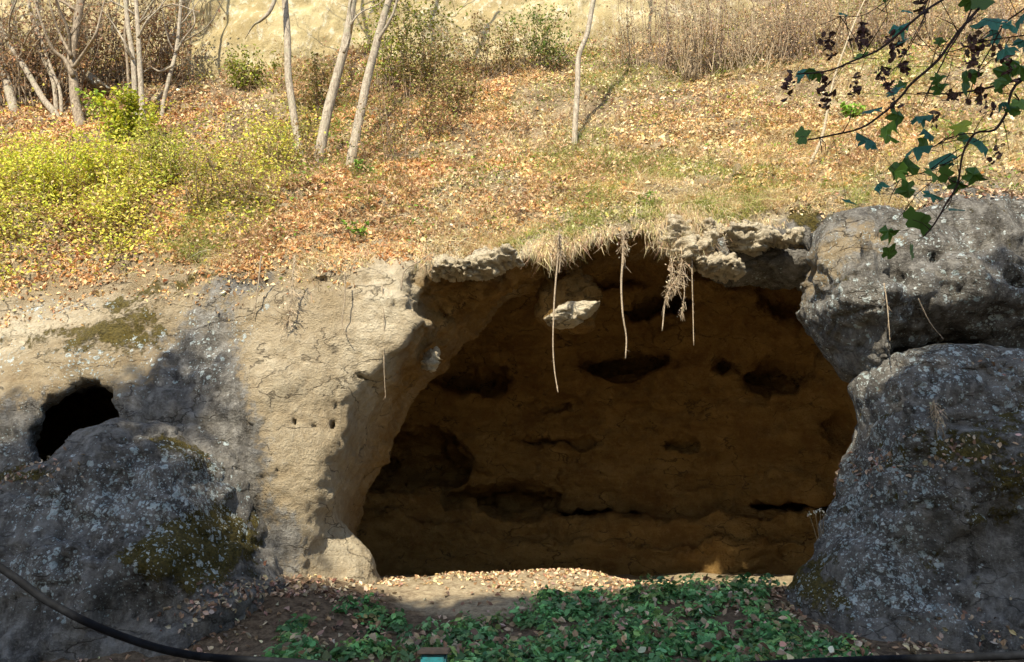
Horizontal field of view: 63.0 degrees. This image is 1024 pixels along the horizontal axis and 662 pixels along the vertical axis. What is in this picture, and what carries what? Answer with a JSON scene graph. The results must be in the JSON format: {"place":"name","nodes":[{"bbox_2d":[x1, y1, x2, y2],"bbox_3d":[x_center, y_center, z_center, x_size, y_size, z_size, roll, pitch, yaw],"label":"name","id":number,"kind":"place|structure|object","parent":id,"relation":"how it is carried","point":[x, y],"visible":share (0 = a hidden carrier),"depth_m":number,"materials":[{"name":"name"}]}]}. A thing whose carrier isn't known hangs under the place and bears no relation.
{"place":"outdoors","nodes":[
{"label":"outdoors","id":0,"kind":"place"},
{"bbox_2d":[0,0,764,78],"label":"grassy field","id":1,"kind":"structure","parent":0,"point":[322,19],"depth_m":25.76,"materials":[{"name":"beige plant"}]},
{"bbox_2d":[0,126,1023,584],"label":"hillside","id":2,"kind":"structure","parent":0,"point":[712,432],"depth_m":17.80,"materials":[{"name":"stone"}]},
{"bbox_2d":[0,122,122,206],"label":"shrub","id":3,"kind":"object","parent":2,"relation":"on","point":[39,167],"visible":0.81,"depth_m":17.37,"materials":[{"name":"yellow plant"}]},
{"bbox_2d":[52,116,143,190],"bbox_3d":[-8.937,-3.871,18.123,2.135,1.866,1.145,3,-15,-11],"label":"shrub","id":4,"kind":"object","parent":2,"relation":"on","point":[83,157],"visible":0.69,"depth_m":18.09,"materials":[{"name":"green plant"}]},
{"bbox_2d":[102,95,219,190],"bbox_3d":[-7.442,-3.969,17.867,2.294,2.351,1.136,-3,-15,12],"label":"shrub","id":5,"kind":"object","parent":2,"relation":"on","point":[167,161],"visible":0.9,"depth_m":17.77,"materials":[{"name":"green plant"}]},
{"bbox_2d":[173,135,274,218],"bbox_3d":[-5.781,-2.998,16.493,1.992,1.566,1.152,-5,-15,20],"label":"shrub","id":6,"kind":"object","parent":2,"relation":"on","point":[212,184],"visible":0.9,"depth_m":16.50,"materials":[{"name":"green plant"}]},
{"bbox_2d":[250,256,261,316],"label":"hanging root","id":7,"kind":"object","parent":2,"relation":"hanging from","point":[258,283],"visible":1,"depth_m":13.78,"materials":[{"name":"brown plant"}]},
{"bbox_2d":[251,118,321,172],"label":"shrub","id":8,"kind":"object","parent":2,"relation":"on","point":[299,130],"visible":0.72,"depth_m":18.06,"materials":[{"name":"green plant"}]},
{"bbox_2d":[273,255,305,335],"bbox_3d":[-3.570,-0.571,13.586,0.497,1.416,0.470,0,-14,0],"label":"hanging root","id":9,"kind":"object","parent":2,"relation":"hanging from","point":[292,289],"visible":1,"depth_m":13.57,"materials":[{"name":"brown plant"}]},
{"bbox_2d":[342,271,349,339],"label":"hanging root","id":10,"kind":"object","parent":2,"relation":"hanging from","point":[345,286],"visible":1,"depth_m":13.58,"materials":[{"name":"brown plant"}]},
{"bbox_2d":[312,0,383,166],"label":"bare tree","id":11,"kind":"object","parent":2,"relation":"on","point":[329,104],"visible":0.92,"depth_m":18.99,"materials":[{"name":"beige plant"}]},
{"bbox_2d":[341,218,368,237],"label":"plant","id":12,"kind":"object","parent":2,"relation":"on","point":[361,231],"visible":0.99,"depth_m":15.21,"materials":[{"name":"green plant"}]},
{"bbox_2d":[354,157,375,173],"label":"plant","id":13,"kind":"object","parent":2,"relation":"on","point":[356,163],"visible":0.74,"depth_m":17.70,"materials":[{"name":"green plant"}]},
{"bbox_2d":[345,0,398,169],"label":"bare tree","id":14,"kind":"object","parent":2,"relation":"on","point":[382,27],"visible":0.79,"depth_m":18.77,"materials":[{"name":"beige plant"}]},
{"bbox_2d":[331,74,433,168],"bbox_3d":[-2.760,-4.563,18.253,2.195,2.394,1.479,-4,-15,14],"label":"shrub","id":15,"kind":"object","parent":2,"relation":"on","point":[388,97],"visible":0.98,"depth_m":18.13,"materials":[{"name":"brown plant"}]},
{"bbox_2d":[382,286,385,399],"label":"hanging root","id":16,"kind":"object","parent":2,"relation":"hanging from","point":[384,330],"visible":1,"depth_m":13.64,"materials":[{"name":"beige plant"}]},
{"bbox_2d":[400,252,431,289],"bbox_3d":[-1.595,-1.000,13.844,0.549,0.668,0.079,0,-14,0],"label":"hanging root","id":17,"kind":"object","parent":2,"relation":"hanging from","point":[411,268],"visible":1,"depth_m":13.83,"materials":[{"name":"brown plant"}]},
{"bbox_2d":[421,346,442,372],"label":"rock","id":18,"kind":"object","parent":2,"relation":"on","point":[430,360],"visible":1,"depth_m":14.42,"materials":[{"name":"stone"}]},
{"bbox_2d":[431,243,524,282],"bbox_3d":[-0.586,-1.103,14.299,1.608,0.541,1.165,-4,-15,15],"label":"rock","id":19,"kind":"object","parent":2,"relation":"on","point":[480,264],"visible":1,"depth_m":14.03,"materials":[{"name":"stone"}]},
{"bbox_2d":[549,230,566,391],"bbox_3d":[0.772,-0.397,13.879,0.341,2.906,0.380,0,-14,0],"label":"hanging root","id":20,"kind":"object","parent":2,"relation":"hanging from","point":[557,237],"visible":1,"depth_m":14.02,"materials":[{"name":"beige plant"}]},
{"bbox_2d":[552,226,567,272],"bbox_3d":[0.837,-1.370,14.193,0.389,0.826,0.267,-5,-15,20],"label":"hanging root","id":21,"kind":"object","parent":2,"relation":"hanging from","point":[561,237],"visible":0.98,"depth_m":14.16,"materials":[{"name":"beige plant"}]},
{"bbox_2d":[346,198,791,281],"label":"hanging grass","id":22,"kind":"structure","parent":2,"relation":"on","point":[545,249],"depth_m":14.57,"materials":[{"name":"beige plant"}]},
{"bbox_2d":[544,300,599,328],"bbox_3d":[1.067,-0.296,14.891,1.013,0.444,0.776,0,-14,0],"label":"rock","id":23,"kind":"object","parent":2,"relation":"on","point":[570,314],"visible":0.97,"depth_m":14.66,"materials":[{"name":"stone"}]},
{"bbox_2d":[616,224,630,357],"bbox_3d":[1.889,-0.683,13.967,0.294,2.349,0.322,0,-14,0],"label":"hanging root","id":24,"kind":"object","parent":2,"relation":"hanging from","point":[623,244],"visible":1,"depth_m":14.08,"materials":[{"name":"beige plant"}]},
{"bbox_2d":[637,190,661,205],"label":"plant","id":25,"kind":"object","parent":2,"relation":"on","point":[649,193],"visible":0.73,"depth_m":15.48,"materials":[{"name":"green plant"}]},
{"bbox_2d":[657,213,718,265],"bbox_3d":[3.009,-1.522,14.495,1.019,0.941,1.096,0,-14,0],"label":"rock","id":26,"kind":"object","parent":2,"relation":"on","point":[710,236],"visible":0.81,"depth_m":14.10,"materials":[{"name":"stone"}]},
{"bbox_2d":[665,253,676,286],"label":"hanging root","id":27,"kind":"object","parent":26,"relation":"hanging from","point":[671,268],"visible":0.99,"depth_m":13.97,"materials":[{"name":"beige plant"}]},
{"bbox_2d":[661,245,701,330],"bbox_3d":[2.823,-0.763,13.928,0.736,1.584,0.490,0,-14,0],"label":"hanging root","id":28,"kind":"object","parent":26,"relation":"hanging from","point":[676,283],"visible":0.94,"depth_m":13.91,"materials":[{"name":"beige plant"}]},
{"bbox_2d":[677,277,686,320],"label":"hanging root","id":29,"kind":"object","parent":28,"relation":"hanging from","point":[682,307],"visible":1,"depth_m":13.83,"materials":[{"name":"beige plant"}]},
{"bbox_2d":[689,258,693,345],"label":"hanging root","id":30,"kind":"object","parent":26,"relation":"hanging from","point":[691,271],"visible":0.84,"depth_m":13.95,"materials":[{"name":"beige plant"}]},
{"bbox_2d":[688,251,746,283],"bbox_3d":[3.512,-1.096,14.255,0.929,0.485,0.978,0,-14,0],"label":"rock","id":31,"kind":"object","parent":26,"relation":"attached to","point":[720,266],"visible":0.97,"depth_m":13.98,"materials":[{"name":"stone"}]},
{"bbox_2d":[732,163,741,175],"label":"rock","id":32,"kind":"object","parent":2,"relation":"on","point":[738,167],"visible":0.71,"depth_m":16.22,"materials":[{"name":"stone"}]},
{"bbox_2d":[711,237,810,290],"bbox_3d":[4.356,-1.209,14.981,1.972,0.936,1.328,0,-14,0],"label":"rock","id":33,"kind":"object","parent":2,"relation":"on","point":[775,268],"visible":0.43,"depth_m":14.62,"materials":[{"name":"stone"}]},
{"bbox_2d":[724,219,805,256],"bbox_3d":[4.245,-1.593,14.274,1.290,0.669,0.945,0,-14,0],"label":"rock","id":34,"kind":"object","parent":2,"relation":"on","point":[751,239],"visible":1,"depth_m":14.00,"materials":[{"name":"stone"}]},
{"bbox_2d":[807,0,864,165],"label":"dry stalk","id":35,"kind":"object","parent":2,"relation":"on","point":[823,130],"visible":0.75,"depth_m":16.23,"materials":[{"name":"beige plant"}]},
{"bbox_2d":[847,343,1023,423],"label":"rock slab","id":36,"kind":"object","parent":2,"relation":"on","point":[890,382],"visible":0.56,"depth_m":11.62,"materials":[{"name":"stone"}]},
{"bbox_2d":[0,0,1023,317],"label":"slope","id":37,"kind":"structure","parent":0,"point":[559,101],"depth_m":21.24,"materials":[{"name":"brown plant"}]},
{"bbox_2d":[0,1,25,111],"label":"bare tree","id":38,"kind":"object","parent":37,"relation":"on","point":[9,92],"visible":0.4,"depth_m":22.40,"materials":[{"name":"beige plant"}]},
{"bbox_2d":[0,0,59,116],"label":"bare tree","id":39,"kind":"object","parent":37,"relation":"on","point":[48,105],"visible":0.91,"depth_m":22.13,"materials":[{"name":"beige plant"}]},
{"bbox_2d":[27,0,58,109],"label":"bare tree","id":40,"kind":"object","parent":37,"relation":"on","point":[55,98],"visible":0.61,"depth_m":22.61,"materials":[{"name":"beige plant"}]},
{"bbox_2d":[35,0,63,111],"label":"bare tree","id":41,"kind":"object","parent":37,"relation":"on","point":[55,80],"visible":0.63,"depth_m":22.52,"materials":[{"name":"beige plant"}]},
{"bbox_2d":[0,0,133,107],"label":"bare shrub","id":42,"kind":"object","parent":37,"relation":"on","point":[20,86],"visible":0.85,"depth_m":22.57,"materials":[{"name":"brown plant"}]},
{"bbox_2d":[28,0,105,126],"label":"bare tree","id":43,"kind":"object","parent":37,"relation":"on","point":[71,62],"visible":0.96,"depth_m":21.72,"materials":[{"name":"brown plant"}]},
{"bbox_2d":[4,0,130,98],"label":"bare shrub","id":44,"kind":"object","parent":37,"relation":"on","point":[56,70],"visible":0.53,"depth_m":23.04,"materials":[{"name":"brown plant"}]},
{"bbox_2d":[74,87,106,119],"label":"shrub","id":45,"kind":"object","parent":37,"relation":"on","point":[87,114],"visible":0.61,"depth_m":21.48,"materials":[{"name":"green plant"}]},
{"bbox_2d":[83,70,114,94],"bbox_3d":[-11.374,-6.760,23.236,0.992,0.761,1.157,0,-14,0],"label":"rock","id":46,"kind":"object","parent":37,"relation":"on","point":[96,83],"visible":0.52,"depth_m":22.77,"materials":[{"name":"stone"}]},
{"bbox_2d":[98,0,138,114],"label":"bare tree","id":47,"kind":"object","parent":37,"relation":"on","point":[130,50],"visible":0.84,"depth_m":21.79,"materials":[{"name":"beige plant"}]},
{"bbox_2d":[55,0,187,88],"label":"bare shrub","id":48,"kind":"object","parent":37,"relation":"on","point":[113,52],"visible":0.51,"depth_m":23.86,"materials":[{"name":"brown plant"}]},
{"bbox_2d":[84,82,162,142],"bbox_3d":[-9.355,-5.183,20.087,1.991,1.540,1.008,-6,-16,22],"label":"shrub","id":49,"kind":"object","parent":37,"relation":"on","point":[115,114],"visible":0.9,"depth_m":20.00,"materials":[{"name":"green plant"}]},
{"bbox_2d":[109,0,150,93],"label":"bare tree","id":50,"kind":"object","parent":37,"relation":"on","point":[127,60],"visible":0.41,"depth_m":22.21,"materials":[{"name":"grey plant"}]},
{"bbox_2d":[69,0,227,119],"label":"bare tree","id":51,"kind":"object","parent":37,"relation":"on","point":[138,21],"visible":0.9,"depth_m":21.89,"materials":[{"name":"beige plant"}]},
{"bbox_2d":[152,0,189,61],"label":"bare tree","id":52,"kind":"object","parent":37,"relation":"on","point":[173,34],"visible":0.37,"depth_m":25.67,"materials":[{"name":"brown plant"}]},
{"bbox_2d":[118,0,226,86],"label":"bare shrub","id":53,"kind":"object","parent":37,"relation":"on","point":[160,52],"visible":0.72,"depth_m":24.16,"materials":[{"name":"brown plant"}]},
{"bbox_2d":[136,0,223,115],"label":"bare tree","id":54,"kind":"object","parent":37,"relation":"on","point":[178,45],"visible":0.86,"depth_m":22.45,"materials":[{"name":"beige plant"}]},
{"bbox_2d":[220,43,281,92],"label":"shrub","id":55,"kind":"object","parent":37,"relation":"on","point":[242,78],"visible":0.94,"depth_m":22.81,"materials":[{"name":"green plant"}]},
{"bbox_2d":[245,0,303,161],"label":"bare tree","id":56,"kind":"object","parent":37,"relation":"on","point":[288,69],"visible":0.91,"depth_m":19.57,"materials":[{"name":"beige plant"}]},
{"bbox_2d":[266,35,355,111],"bbox_3d":[-5.234,-6.595,21.754,2.316,1.998,1.366,0,-14,0],"label":"shrub","id":57,"kind":"object","parent":37,"relation":"on","point":[316,68],"visible":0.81,"depth_m":21.58,"materials":[{"name":"brown plant"}]},
{"bbox_2d":[346,0,470,91],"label":"shrub","id":58,"kind":"object","parent":37,"relation":"on","point":[387,42],"visible":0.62,"depth_m":22.78,"materials":[{"name":"brown plant"}]},
{"bbox_2d":[386,13,479,97],"bbox_3d":[-2.114,-7.273,22.239,2.535,2.650,1.550,3,-15,-12],"label":"shrub","id":59,"kind":"object","parent":37,"relation":"on","point":[429,62],"visible":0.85,"depth_m":22.09,"materials":[{"name":"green plant"}]},
{"bbox_2d":[409,67,471,139],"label":"shrub","id":60,"kind":"object","parent":37,"relation":"on","point":[432,108],"visible":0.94,"depth_m":19.74,"materials":[{"name":"brown plant"}]},
{"bbox_2d":[425,50,486,115],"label":"shrub","id":61,"kind":"object","parent":37,"relation":"on","point":[462,95],"visible":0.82,"depth_m":21.11,"materials":[{"name":"brown plant"}]},
{"bbox_2d":[442,3,566,81],"bbox_3d":[-0.211,-8.050,23.477,3.528,2.277,1.695,0,-14,0],"label":"shrub","id":62,"kind":"object","parent":37,"relation":"on","point":[507,41],"visible":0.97,"depth_m":23.37,"materials":[{"name":"green plant"}]},
{"bbox_2d":[0,0,1023,328],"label":"fallen leaves","id":63,"kind":"object","parent":37,"relation":"on","point":[516,168],"visible":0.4,"depth_m":17.84,"materials":[{"name":"brown plant"}]},
{"bbox_2d":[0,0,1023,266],"bbox_3d":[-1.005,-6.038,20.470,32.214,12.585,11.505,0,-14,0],"label":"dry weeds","id":64,"kind":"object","parent":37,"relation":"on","point":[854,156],"visible":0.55,"depth_m":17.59,"materials":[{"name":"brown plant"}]},
{"bbox_2d":[0,0,1023,296],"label":"brambles","id":65,"kind":"object","parent":37,"relation":"on","point":[112,196],"visible":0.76,"depth_m":17.26,"materials":[{"name":"yellow plant"}]},
{"bbox_2d":[485,0,576,72],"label":"shrub","id":66,"kind":"object","parent":37,"relation":"on","point":[547,50],"visible":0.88,"depth_m":23.86,"materials":[{"name":"green plant"}]},
{"bbox_2d":[571,0,595,142],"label":"bare tree","id":67,"kind":"object","parent":37,"relation":"on","point":[577,76],"visible":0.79,"depth_m":19.92,"materials":[{"name":"grey plant"}]},
{"bbox_2d":[593,0,663,70],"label":"dry shrub","id":68,"kind":"object","parent":37,"relation":"on","point":[627,26],"visible":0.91,"depth_m":23.54,"materials":[{"name":"brown plant"}]},
{"bbox_2d":[633,0,692,73],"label":"dry shrub","id":69,"kind":"object","parent":37,"relation":"on","point":[668,55],"visible":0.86,"depth_m":23.08,"materials":[{"name":"brown plant"}]},
{"bbox_2d":[643,0,740,80],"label":"dry shrub","id":70,"kind":"object","parent":37,"relation":"on","point":[690,70],"visible":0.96,"depth_m":22.47,"materials":[{"name":"brown plant"}]},
{"bbox_2d":[664,0,753,74],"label":"dry shrub","id":71,"kind":"object","parent":37,"relation":"on","point":[710,55],"visible":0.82,"depth_m":22.61,"materials":[{"name":"brown plant"}]},
{"bbox_2d":[700,0,807,74],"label":"dry shrub","id":72,"kind":"object","parent":37,"relation":"on","point":[753,49],"visible":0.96,"depth_m":22.40,"materials":[{"name":"brown plant"}]},
{"bbox_2d":[718,0,829,64],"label":"dry shrub","id":73,"kind":"object","parent":37,"relation":"on","point":[791,39],"visible":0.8,"depth_m":22.45,"materials":[{"name":"brown plant"}]},
{"bbox_2d":[786,0,882,54],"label":"dry shrub","id":74,"kind":"object","parent":37,"relation":"on","point":[822,28],"visible":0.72,"depth_m":22.50,"materials":[{"name":"brown plant"}]},
{"bbox_2d":[838,99,866,118],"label":"plant","id":75,"kind":"object","parent":37,"relation":"on","point":[847,112],"visible":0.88,"depth_m":18.28,"materials":[{"name":"green plant"}]},
{"bbox_2d":[817,0,939,51],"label":"dry shrub","id":76,"kind":"object","parent":37,"relation":"on","point":[878,36],"visible":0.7,"depth_m":22.11,"materials":[{"name":"brown plant"}]},
{"bbox_2d":[867,0,1000,44],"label":"dry shrub","id":77,"kind":"object","parent":37,"relation":"on","point":[933,24],"visible":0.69,"depth_m":21.99,"materials":[{"name":"brown plant"}]},
{"bbox_2d":[918,0,1023,43],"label":"dry shrub","id":78,"kind":"object","parent":37,"relation":"on","point":[1002,9],"visible":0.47,"depth_m":22.30,"materials":[{"name":"brown plant"}]},
{"bbox_2d":[38,570,1023,661],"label":"ground","id":79,"kind":"structure","parent":0,"point":[415,606],"depth_m":11.26,"materials":[{"name":"soil"}]},
{"bbox_2d":[0,417,290,661],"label":"boulder","id":80,"kind":"object","parent":79,"relation":"on","point":[144,528],"visible":0.8,"depth_m":10.91,"materials":[{"name":"stone"}]},
{"bbox_2d":[176,423,263,562],"bbox_3d":[-4.515,2.817,13.015,2.258,3.016,2.184,0,-14,0],"label":"boulder","id":81,"kind":"object","parent":79,"relation":"on","point":[240,504],"visible":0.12,"depth_m":12.60,"materials":[{"name":"stone"}]},
{"bbox_2d":[417,647,450,661],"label":"fence post","id":82,"kind":"object","parent":79,"relation":"on","point":[434,654],"visible":1,"depth_m":3.61,"materials":[{"name":"paint"}]},
{"bbox_2d":[0,562,1023,661],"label":"cable","id":83,"kind":"object","parent":79,"relation":"on","point":[29,588],"visible":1,"depth_m":2.81,"materials":[{"name":"black rubber"}]},
{"bbox_2d":[0,183,1023,661],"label":"leaf litter","id":84,"kind":"object","parent":79,"relation":"on","point":[608,585],"visible":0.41,"depth_m":10.85,"materials":[{"name":"brown plant"}]},
{"bbox_2d":[261,571,871,661],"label":"ground cover","id":85,"kind":"object","parent":79,"relation":"on","point":[771,635],"visible":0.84,"depth_m":10.04,"materials":[{"name":"green plant"}]},
{"bbox_2d":[780,0,1023,259],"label":"maple tree","id":86,"kind":"object","parent":79,"relation":"on","point":[1007,70],"visible":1,"depth_m":7.67,"materials":[{"name":"green plant"}]},
{"bbox_2d":[784,353,1023,652],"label":"boulder","id":87,"kind":"object","parent":79,"relation":"on","point":[887,560],"visible":0.69,"depth_m":10.72,"materials":[{"name":"stone"}]},
{"bbox_2d":[807,508,825,538],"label":"dry weed","id":88,"kind":"object","parent":87,"relation":"on","point":[819,510],"visible":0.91,"depth_m":12.01,"materials":[{"name":"brown plant"}]},
{"bbox_2d":[795,187,1023,382],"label":"boulder","id":89,"kind":"object","parent":87,"relation":"on","point":[960,275],"visible":0.84,"depth_m":12.48,"materials":[{"name":"stone"}]},
{"bbox_2d":[883,283,890,338],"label":"hanging root","id":90,"kind":"object","parent":89,"relation":"hanging from","point":[887,310],"visible":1,"depth_m":11.79,"materials":[{"name":"beige plant"}]},
{"bbox_2d":[918,298,943,339],"bbox_3d":[5.886,-0.177,11.749,0.321,0.601,0.068,0,-14,0],"label":"hanging root","id":91,"kind":"object","parent":89,"relation":"hanging from","point":[927,317],"visible":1,"depth_m":11.75,"materials":[{"name":"brown plant"}]},
{"bbox_2d":[927,401,947,437],"bbox_3d":[5.562,1.177,10.933,0.249,0.581,0.248,0,-14,0],"label":"hanging root","id":92,"kind":"object","parent":87,"relation":"hanging from","point":[935,411],"visible":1,"depth_m":10.93,"materials":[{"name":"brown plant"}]}
]}

